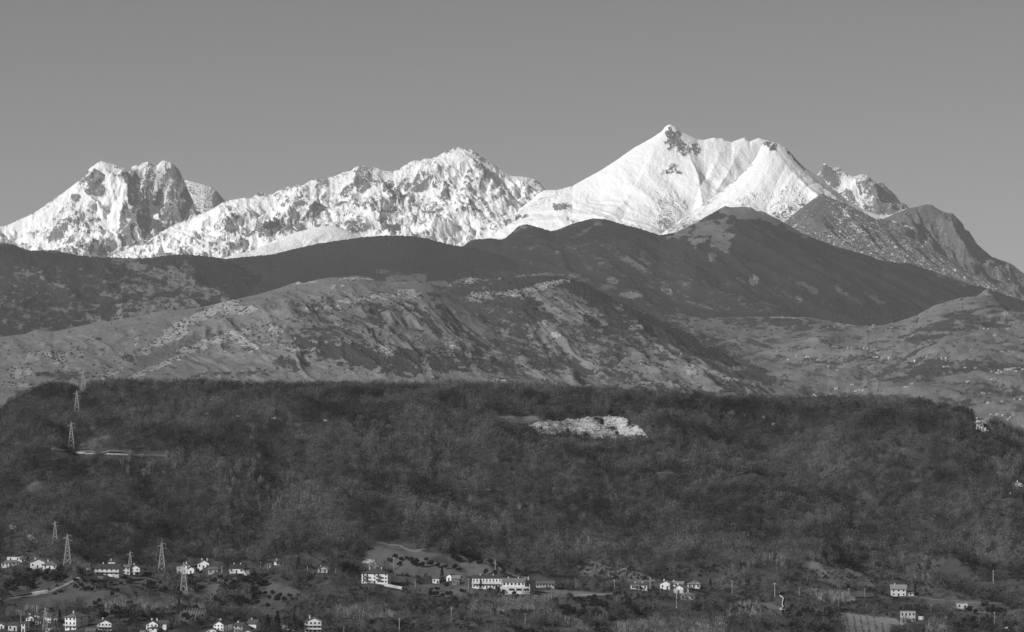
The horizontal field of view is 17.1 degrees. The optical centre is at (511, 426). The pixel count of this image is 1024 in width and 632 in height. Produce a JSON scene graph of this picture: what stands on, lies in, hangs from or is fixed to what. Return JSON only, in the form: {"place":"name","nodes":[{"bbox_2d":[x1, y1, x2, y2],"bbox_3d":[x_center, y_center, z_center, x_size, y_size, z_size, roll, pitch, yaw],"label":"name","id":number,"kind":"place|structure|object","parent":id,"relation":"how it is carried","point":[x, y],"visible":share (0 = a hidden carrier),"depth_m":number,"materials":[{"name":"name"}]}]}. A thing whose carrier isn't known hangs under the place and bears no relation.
{"place":"outdoors","nodes":[
{"label":"outdoors","id":0,"kind":"place"},
{"bbox_2d":[0,577,80,599],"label":"road","id":1,"kind":"structure","parent":0,"point":[66,584],"depth_m":2468.92,"materials":[{"name":"grey asphalt"}]},
{"bbox_2d":[0,160,200,257],"bbox_3d":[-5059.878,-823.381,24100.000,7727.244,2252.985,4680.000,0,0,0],"label":"snowy mountain","id":2,"kind":"structure","parent":0,"point":[100,209],"depth_m":24622.27,"materials":[{"name":"white snow"}]},
{"bbox_2d":[51,448,168,456],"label":"road","id":3,"kind":"structure","parent":0,"point":[93,451],"depth_m":2922.05,"materials":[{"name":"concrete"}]},
{"bbox_2d":[75,452,143,454],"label":"road parapet","id":4,"kind":"structure","parent":3,"relation":"on","point":[103,453],"depth_m":2926.21,"materials":[{"name":"paint"}]},
{"bbox_2d":[0,243,261,336],"bbox_3d":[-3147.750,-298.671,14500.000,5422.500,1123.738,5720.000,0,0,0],"label":"wooded mountain","id":5,"kind":"structure","parent":0,"point":[231,278],"depth_m":14899.16,"materials":[{"name":"grey plant"}]},
{"bbox_2d":[0,257,233,328],"bbox_3d":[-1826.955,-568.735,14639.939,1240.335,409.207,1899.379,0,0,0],"label":"scrub","id":6,"kind":"object","parent":5,"relation":"on","point":[167,300],"visible":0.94,"depth_m":14669.19,"materials":[{"name":"grey plant"}]},
{"bbox_2d":[184,180,224,213],"bbox_3d":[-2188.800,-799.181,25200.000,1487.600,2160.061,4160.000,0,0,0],"label":"snowy mountain","id":7,"kind":"structure","parent":0,"point":[205,198],"depth_m":25947.49,"materials":[{"name":"white snow"}]},
{"bbox_2d":[224,226,358,258],"bbox_3d":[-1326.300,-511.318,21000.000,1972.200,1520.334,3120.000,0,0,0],"label":"snowy hill","id":8,"kind":"structure","parent":0,"point":[315,235],"depth_m":21481.65,"materials":[{"name":"white snow"}]},
{"bbox_2d":[110,147,544,258],"bbox_3d":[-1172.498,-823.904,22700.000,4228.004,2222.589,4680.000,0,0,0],"label":"snowy mountain","id":9,"kind":"structure","parent":0,"point":[457,196],"depth_m":23172.35,"materials":[{"name":"white snow"}]},
{"bbox_2d":[0,276,659,407],"bbox_3d":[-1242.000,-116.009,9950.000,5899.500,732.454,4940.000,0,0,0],"label":"rocky hill","id":10,"kind":"structure","parent":0,"point":[396,362],"depth_m":10059.53,"materials":[{"name":"grey stone"}]},
{"bbox_2d":[2,278,599,390],"bbox_3d":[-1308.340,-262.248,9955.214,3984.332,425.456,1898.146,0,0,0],"label":"scrub","id":11,"kind":"object","parent":10,"relation":"on","point":[58,360],"visible":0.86,"depth_m":10068.50,"materials":[{"name":"plant"}]},
{"bbox_2d":[228,235,518,295],"bbox_3d":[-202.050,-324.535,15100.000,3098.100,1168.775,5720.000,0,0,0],"label":"wooded mountain","id":12,"kind":"structure","parent":0,"point":[441,266],"depth_m":15911.53,"materials":[{"name":"grey plant"}]},
{"bbox_2d":[375,542,529,578],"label":"path","id":13,"kind":"structure","parent":0,"point":[465,558],"depth_m":2623.25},
{"bbox_2d":[0,387,1023,631],"bbox_3d":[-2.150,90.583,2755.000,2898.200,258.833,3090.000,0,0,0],"label":"wooded hill","id":14,"kind":"structure","parent":0,"point":[378,553],"depth_m":2726.27,"materials":[{"name":"plant"}]},
{"bbox_2d":[0,622,6,628],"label":"house","id":15,"kind":"structure","parent":14,"relation":"on","point":[3,625],"depth_m":2184.74,"materials":[{"name":"paint"}]},
{"bbox_2d":[7,622,19,630],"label":"house","id":16,"kind":"structure","parent":14,"relation":"on","point":[13,626],"depth_m":2177.40,"materials":[{"name":"paint"}]},
{"bbox_2d":[0,556,27,567],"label":"house","id":17,"kind":"structure","parent":14,"relation":"on","point":[12,560],"depth_m":2620.39,"materials":[{"name":"paint"}]},
{"bbox_2d":[20,621,29,631],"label":"house","id":18,"kind":"structure","parent":14,"relation":"on","point":[25,626],"depth_m":2179.09,"materials":[{"name":"paint"}]},
{"bbox_2d":[2,590,47,597],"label":"lane wall","id":19,"kind":"structure","parent":14,"relation":"on","point":[30,593],"depth_m":2473.48,"materials":[{"name":"paint"}]},
{"bbox_2d":[25,613,40,620],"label":"house","id":20,"kind":"structure","parent":14,"relation":"on","point":[34,617],"depth_m":2256.58,"materials":[{"name":"paint"}]},
{"bbox_2d":[30,557,46,568],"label":"house","id":21,"kind":"structure","parent":14,"relation":"on","point":[36,563],"depth_m":2577.76,"materials":[{"name":"paint"}]},
{"bbox_2d":[35,616,42,624],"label":"house","id":22,"kind":"structure","parent":14,"relation":"on","point":[40,620],"depth_m":2232.26,"materials":[{"name":"paint"}]},
{"bbox_2d":[41,608,48,631],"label":"lattice tower","id":23,"kind":"structure","parent":14,"relation":"on","point":[45,619],"depth_m":2178.49,"materials":[{"name":"metal"}]},
{"bbox_2d":[42,612,54,622],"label":"house","id":24,"kind":"structure","parent":14,"relation":"on","point":[50,617],"depth_m":2233.79,"materials":[{"name":"paint"}]},
{"bbox_2d":[42,559,59,570],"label":"house","id":25,"kind":"structure","parent":14,"relation":"on","point":[51,564],"depth_m":2537.43,"materials":[{"name":"paint"}]},
{"bbox_2d":[46,624,56,629],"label":"house","id":26,"kind":"structure","parent":14,"relation":"on","point":[49,626],"depth_m":2180.11,"materials":[{"name":"paint"}]},
{"bbox_2d":[57,609,62,624],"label":"conifer tree","id":27,"kind":"object","parent":14,"relation":"on","point":[59,614],"visible":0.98,"depth_m":2202.54,"materials":[{"name":"black plant"}]},
{"bbox_2d":[63,534,71,565],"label":"lattice tower","id":28,"kind":"structure","parent":14,"relation":"on","point":[68,548],"depth_m":2570.95,"materials":[{"name":"metal"}]},
{"bbox_2d":[67,422,75,447],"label":"lattice tower","id":29,"kind":"structure","parent":14,"relation":"on","point":[71,436],"depth_m":2965.82,"materials":[{"name":"metal"}]},
{"bbox_2d":[63,611,87,630],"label":"house","id":30,"kind":"structure","parent":14,"relation":"on","point":[74,621],"depth_m":2183.48,"materials":[{"name":"paint"}]},
{"bbox_2d":[73,391,80,414],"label":"lattice tower","id":31,"kind":"structure","parent":14,"relation":"on","point":[77,395],"depth_m":3174.61,"materials":[{"name":"metal"}]},
{"bbox_2d":[72,563,91,569],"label":"house","id":32,"kind":"structure","parent":14,"relation":"on","point":[89,565],"depth_m":2533.25,"materials":[{"name":"paint"}]},
{"bbox_2d":[84,628,96,631],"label":"house","id":33,"kind":"structure","parent":14,"relation":"on","point":[91,629],"depth_m":2145.88,"materials":[{"name":"paint"}]},
{"bbox_2d":[84,576,113,580],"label":"stone wall","id":34,"kind":"structure","parent":14,"relation":"on","point":[97,577],"depth_m":2496.75,"materials":[{"name":"stone"}]},
{"bbox_2d":[98,611,107,617],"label":"olive tree","id":35,"kind":"object","parent":14,"relation":"on","point":[102,614],"visible":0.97,"depth_m":2222.31,"materials":[{"name":"black plant"}]},
{"bbox_2d":[97,617,115,630],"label":"house","id":36,"kind":"structure","parent":14,"relation":"on","point":[107,623],"depth_m":2167.84,"materials":[{"name":"paint"}]},
{"bbox_2d":[94,562,123,577],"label":"house","id":37,"kind":"structure","parent":14,"relation":"on","point":[108,569],"depth_m":2514.34,"materials":[{"name":"paint"}]},
{"bbox_2d":[107,559,117,563],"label":"house","id":38,"kind":"structure","parent":14,"relation":"on","point":[110,561],"depth_m":2572.51,"materials":[{"name":"paint"}]},
{"bbox_2d":[123,565,132,574],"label":"house","id":39,"kind":"structure","parent":14,"relation":"on","point":[127,569],"depth_m":2551.18,"materials":[{"name":"paint"}]},
{"bbox_2d":[132,563,143,576],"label":"house","id":40,"kind":"structure","parent":14,"relation":"on","point":[137,570],"depth_m":2561.40,"materials":[{"name":"paint"}]},
{"bbox_2d":[133,604,143,617],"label":"bare tree","id":41,"kind":"object","parent":14,"relation":"on","point":[135,610],"visible":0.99,"depth_m":2215.76,"materials":[{"name":"grey plant"}]},
{"bbox_2d":[146,618,170,631],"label":"house","id":42,"kind":"structure","parent":14,"relation":"on","point":[157,625],"depth_m":2177.53,"materials":[{"name":"paint"}]},
{"bbox_2d":[157,542,166,572],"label":"lattice tower","id":43,"kind":"structure","parent":14,"relation":"on","point":[162,556],"depth_m":2577.27,"materials":[{"name":"metal"}]},
{"bbox_2d":[180,563,188,592],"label":"lattice tower","id":44,"kind":"structure","parent":14,"relation":"on","point":[184,577],"depth_m":2446.73,"materials":[{"name":"metal"}]},
{"bbox_2d":[182,562,193,573],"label":"house","id":45,"kind":"structure","parent":14,"relation":"on","point":[188,565],"depth_m":2569.81,"materials":[{"name":"paint"}]},
{"bbox_2d":[187,566,196,573],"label":"house","id":46,"kind":"structure","parent":14,"relation":"on","point":[192,569],"depth_m":2567.28,"materials":[{"name":"paint"}]},
{"bbox_2d":[197,558,209,570],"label":"house","id":47,"kind":"structure","parent":14,"relation":"on","point":[203,564],"depth_m":2564.59,"materials":[{"name":"paint"}]},
{"bbox_2d":[205,628,217,631],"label":"house","id":48,"kind":"structure","parent":14,"relation":"on","point":[212,630],"depth_m":2169.13,"materials":[{"name":"paint"}]},
{"bbox_2d":[208,567,218,574],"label":"house","id":49,"kind":"structure","parent":14,"relation":"on","point":[211,570],"depth_m":2549.82,"materials":[{"name":"paint"}]},
{"bbox_2d":[212,618,233,631],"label":"house","id":50,"kind":"structure","parent":14,"relation":"on","point":[226,625],"depth_m":2173.98,"materials":[{"name":"paint"}]},
{"bbox_2d":[228,563,251,574],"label":"house","id":51,"kind":"structure","parent":14,"relation":"on","point":[239,568],"depth_m":2542.31,"materials":[{"name":"paint"}]},
{"bbox_2d":[233,621,247,631],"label":"house","id":52,"kind":"structure","parent":14,"relation":"on","point":[237,624],"depth_m":2173.64,"materials":[{"name":"paint"}]},
{"bbox_2d":[247,618,260,631],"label":"house","id":53,"kind":"structure","parent":14,"relation":"on","point":[253,624],"depth_m":2180.85,"materials":[{"name":"paint"}]},
{"bbox_2d":[264,614,271,629],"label":"conifer tree","id":54,"kind":"object","parent":14,"relation":"on","point":[267,620],"visible":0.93,"depth_m":2173.29,"materials":[{"name":"black plant"}]},
{"bbox_2d":[272,611,280,631],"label":"conifer tree","id":55,"kind":"object","parent":14,"relation":"on","point":[277,616],"visible":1,"depth_m":2159.23,"materials":[{"name":"black plant"}]},
{"bbox_2d":[273,558,282,565],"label":"house","id":56,"kind":"structure","parent":14,"relation":"on","point":[277,562],"depth_m":2568.72,"materials":[{"name":"paint"}]},
{"bbox_2d":[283,620,292,628],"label":"evergreen tree","id":57,"kind":"object","parent":14,"relation":"on","point":[289,625],"visible":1,"depth_m":2200.91,"materials":[{"name":"black plant"}]},
{"bbox_2d":[294,618,304,631],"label":"evergreen tree","id":58,"kind":"object","parent":14,"relation":"on","point":[300,623],"visible":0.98,"depth_m":2191.34,"materials":[{"name":"black plant"}]},
{"bbox_2d":[304,615,323,631],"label":"house","id":59,"kind":"structure","parent":14,"relation":"on","point":[314,624],"depth_m":2192.59,"materials":[{"name":"paint"}]},
{"bbox_2d":[317,565,329,572],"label":"house","id":60,"kind":"structure","parent":14,"relation":"on","point":[323,569],"depth_m":2519.38,"materials":[{"name":"paint"}]},
{"bbox_2d":[337,561,345,574],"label":"evergreen tree","id":61,"kind":"object","parent":14,"relation":"on","point":[339,566],"visible":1,"depth_m":2505.14,"materials":[{"name":"black plant"}]},
{"bbox_2d":[341,561,351,573],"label":"evergreen tree","id":62,"kind":"object","parent":14,"relation":"on","point":[345,565],"visible":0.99,"depth_m":2502.35,"materials":[{"name":"black plant"}]},
{"bbox_2d":[349,563,358,573],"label":"evergreen tree","id":63,"kind":"object","parent":14,"relation":"on","point":[353,565],"visible":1,"depth_m":2495.65,"materials":[{"name":"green plant"}]},
{"bbox_2d":[352,568,360,576],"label":"evergreen tree","id":64,"kind":"object","parent":14,"relation":"on","point":[356,573],"visible":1,"depth_m":2488.36,"materials":[{"name":"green plant"}]},
{"bbox_2d":[361,567,391,584],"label":"apartment block","id":65,"kind":"structure","parent":14,"relation":"on","point":[380,576],"depth_m":2477.08,"materials":[{"name":"paint"}]},
{"bbox_2d":[384,583,401,588],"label":"garden wall","id":66,"kind":"structure","parent":14,"relation":"on","point":[392,586],"depth_m":2470.12,"materials":[{"name":"paint"}]},
{"bbox_2d":[432,577,440,583],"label":"house","id":67,"kind":"structure","parent":14,"relation":"on","point":[436,580],"depth_m":2495.39,"materials":[{"name":"paint"}]},
{"bbox_2d":[439,567,445,583],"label":"conifer tree","id":68,"kind":"object","parent":14,"relation":"on","point":[442,572],"visible":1,"depth_m":2490.39,"materials":[{"name":"black plant"}]},
{"bbox_2d":[446,573,454,580],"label":"house","id":69,"kind":"structure","parent":14,"relation":"on","point":[448,577],"depth_m":2497.83,"materials":[{"name":"paint"}]},
{"bbox_2d":[451,575,461,584],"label":"house","id":70,"kind":"structure","parent":14,"relation":"on","point":[456,579],"depth_m":2477.06,"materials":[{"name":"paint"}]},
{"bbox_2d":[5,584,949,631],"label":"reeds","id":71,"kind":"object","parent":14,"relation":"on","point":[831,596],"visible":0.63,"depth_m":2312.12,"materials":[{"name":"plant"}]},
{"bbox_2d":[471,574,503,588],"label":"house","id":72,"kind":"structure","parent":14,"relation":"on","point":[487,581],"depth_m":2442.88,"materials":[{"name":"paint"}]},
{"bbox_2d":[0,375,1023,631],"bbox_3d":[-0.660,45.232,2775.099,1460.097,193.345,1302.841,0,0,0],"label":"forest","id":73,"kind":"object","parent":14,"relation":"on","point":[916,409],"visible":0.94,"depth_m":2836.10,"materials":[{"name":"grey plant"}]},
{"bbox_2d":[0,545,1023,631],"bbox_3d":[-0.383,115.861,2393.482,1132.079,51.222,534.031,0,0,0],"label":"undergrowth","id":74,"kind":"object","parent":14,"relation":"on","point":[610,588],"visible":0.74,"depth_m":2394.89,"materials":[{"name":"grey plant"}]},
{"bbox_2d":[501,577,530,594],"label":"house","id":75,"kind":"structure","parent":14,"relation":"on","point":[511,585],"depth_m":2427.38,"materials":[{"name":"paint"}]},
{"bbox_2d":[535,581,555,588],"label":"house","id":76,"kind":"structure","parent":14,"relation":"on","point":[540,584],"depth_m":2456.96,"materials":[{"name":"paint"}]},
{"bbox_2d":[561,610,568,615],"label":"olive tree","id":77,"kind":"object","parent":14,"relation":"on","point":[565,612],"visible":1,"depth_m":2269.18,"materials":[{"name":"black plant"}]},
{"bbox_2d":[566,606,575,612],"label":"olive tree","id":78,"kind":"object","parent":14,"relation":"on","point":[573,610],"visible":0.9,"depth_m":2298.27,"materials":[{"name":"black plant"}]},
{"bbox_2d":[575,597,586,603],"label":"olive tree","id":79,"kind":"object","parent":14,"relation":"on","point":[581,599],"visible":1,"depth_m":2356.06,"materials":[{"name":"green plant"}]},
{"bbox_2d":[588,597,598,603],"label":"olive tree","id":80,"kind":"object","parent":14,"relation":"on","point":[593,600],"visible":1,"depth_m":2357.10,"materials":[{"name":"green plant"}]},
{"bbox_2d":[596,416,604,424],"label":"evergreen tree","id":81,"kind":"object","parent":14,"relation":"on","point":[601,421],"visible":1,"depth_m":3101.74,"materials":[{"name":"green plant"}]},
{"bbox_2d":[600,601,608,607],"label":"olive tree","id":82,"kind":"object","parent":14,"relation":"on","point":[604,604],"visible":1,"depth_m":2326.72,"materials":[{"name":"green plant"}]},
{"bbox_2d":[608,615,616,621],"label":"olive tree","id":83,"kind":"object","parent":14,"relation":"on","point":[612,618],"visible":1,"depth_m":2235.12,"materials":[{"name":"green plant"}]},
{"bbox_2d":[631,608,639,614],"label":"olive tree","id":84,"kind":"object","parent":14,"relation":"on","point":[636,611],"visible":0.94,"depth_m":2282.93,"materials":[{"name":"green plant"}]},
{"bbox_2d":[630,582,647,590],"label":"house","id":85,"kind":"structure","parent":14,"relation":"on","point":[636,586],"depth_m":2430.08,"materials":[{"name":"paint"}]},
{"bbox_2d":[659,579,673,589],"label":"house","id":86,"kind":"structure","parent":14,"relation":"on","point":[664,584],"depth_m":2440.20,"materials":[{"name":"paint"}]},
{"bbox_2d":[671,580,685,586],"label":"house","id":87,"kind":"structure","parent":14,"relation":"on","point":[679,582],"depth_m":2467.22,"materials":[{"name":"paint"}]},
{"bbox_2d":[672,583,686,592],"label":"house","id":88,"kind":"structure","parent":14,"relation":"on","point":[681,587],"depth_m":2428.04,"materials":[{"name":"paint"}]},
{"bbox_2d":[680,592,695,599],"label":"house","id":89,"kind":"structure","parent":14,"relation":"on","point":[682,595],"depth_m":2410.04,"materials":[{"name":"paint"}]},
{"bbox_2d":[687,580,702,588],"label":"house","id":90,"kind":"structure","parent":14,"relation":"on","point":[697,584],"depth_m":2483.94,"materials":[{"name":"paint"}]},
{"bbox_2d":[890,583,914,595],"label":"house","id":91,"kind":"structure","parent":14,"relation":"on","point":[898,590],"depth_m":2436.01,"materials":[{"name":"paint"}]},
{"bbox_2d":[900,611,915,624],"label":"house","id":92,"kind":"structure","parent":14,"relation":"on","point":[909,614],"depth_m":2243.12,"materials":[{"name":"paint"}]},
{"bbox_2d":[956,603,967,608],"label":"hut","id":93,"kind":"object","parent":14,"relation":"on","point":[961,605],"visible":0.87,"depth_m":2353.20,"materials":[{"name":"paint"}]},
{"bbox_2d":[974,417,988,433],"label":"rock outcrop","id":94,"kind":"object","parent":14,"relation":"on","point":[979,425],"visible":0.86,"depth_m":3234.71,"materials":[{"name":"stone"}]},
{"bbox_2d":[985,607,995,613],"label":"olive tree","id":95,"kind":"object","parent":14,"relation":"on","point":[991,611],"visible":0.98,"depth_m":2325.42,"materials":[{"name":"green plant"}]},
{"bbox_2d":[0,0,1023,272],"label":"sky","id":96,"kind":"structure","parent":0,"point":[922,99],"materials":[{"name":"grey"}]},
{"bbox_2d":[507,593,611,601],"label":"road","id":97,"kind":"structure","parent":0,"point":[579,595],"depth_m":2417.82,"materials":[{"name":"grey asphalt"}]},
{"bbox_2d":[443,272,775,397],"bbox_3d":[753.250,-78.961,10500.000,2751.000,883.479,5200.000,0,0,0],"label":"rocky hill","id":98,"kind":"structure","parent":0,"point":[518,348],"depth_m":10611.39,"materials":[{"name":"grey stone"}]},
{"bbox_2d":[449,278,770,396],"bbox_3d":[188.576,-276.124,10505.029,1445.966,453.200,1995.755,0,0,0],"label":"scrub","id":99,"kind":"object","parent":98,"relation":"on","point":[595,335],"visible":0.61,"depth_m":10755.14,"materials":[{"name":"grey plant"}]},
{"bbox_2d":[463,124,765,245],"bbox_3d":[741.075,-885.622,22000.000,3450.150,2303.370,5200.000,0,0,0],"label":"snowy mountain","id":100,"kind":"structure","parent":0,"point":[669,176],"depth_m":22663.89,"materials":[{"name":"white snow"}]},
{"bbox_2d":[638,470,768,476],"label":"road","id":101,"kind":"structure","parent":0,"point":[744,472],"depth_m":2913.36,"materials":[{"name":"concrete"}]},
{"bbox_2d":[463,206,1023,325],"bbox_3d":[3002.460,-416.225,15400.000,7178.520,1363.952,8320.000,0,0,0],"label":"wooded mountain","id":102,"kind":"structure","parent":0,"point":[726,261],"depth_m":16056.71,"materials":[{"name":"plant"}]},
{"bbox_2d":[661,140,907,234],"bbox_3d":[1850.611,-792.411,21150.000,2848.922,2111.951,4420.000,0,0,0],"label":"snowy mountain","id":103,"kind":"structure","parent":0,"point":[779,181],"depth_m":21791.21,"materials":[{"name":"white snow"}]},
{"bbox_2d":[654,289,1023,430],"bbox_3d":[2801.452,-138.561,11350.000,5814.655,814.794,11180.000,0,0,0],"label":"valley slope","id":104,"kind":"structure","parent":0,"point":[934,324],"depth_m":11799.34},
{"bbox_2d":[661,295,1023,407],"bbox_3d":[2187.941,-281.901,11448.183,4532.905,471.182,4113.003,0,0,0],"label":"scrub","id":105,"kind":"object","parent":104,"relation":"on","point":[760,379],"visible":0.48,"depth_m":12028.08,"materials":[{"name":"plant"}]},
{"bbox_2d":[817,163,907,215],"bbox_3d":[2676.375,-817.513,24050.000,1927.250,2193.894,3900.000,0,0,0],"label":"snowy mountain","id":106,"kind":"structure","parent":0,"point":[865,192],"depth_m":24679.95,"materials":[{"name":"white snow"}]},
{"bbox_2d":[784,194,1020,298],"bbox_3d":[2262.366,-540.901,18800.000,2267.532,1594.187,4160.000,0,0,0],"label":"rocky mountain","id":107,"kind":"structure","parent":0,"point":[828,220],"depth_m":19377.47,"materials":[{"name":"rock"}]},
{"bbox_2d":[848,594,1002,603],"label":"road","id":108,"kind":"structure","parent":0,"point":[930,598],"depth_m":2398.55,"materials":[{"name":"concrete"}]},
{"bbox_2d":[877,205,1023,299],"bbox_3d":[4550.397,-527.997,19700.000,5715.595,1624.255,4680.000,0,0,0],"label":"rocky mountain","id":109,"kind":"structure","parent":0,"point":[946,235],"depth_m":20361.45,"materials":[{"name":"grey stone"}]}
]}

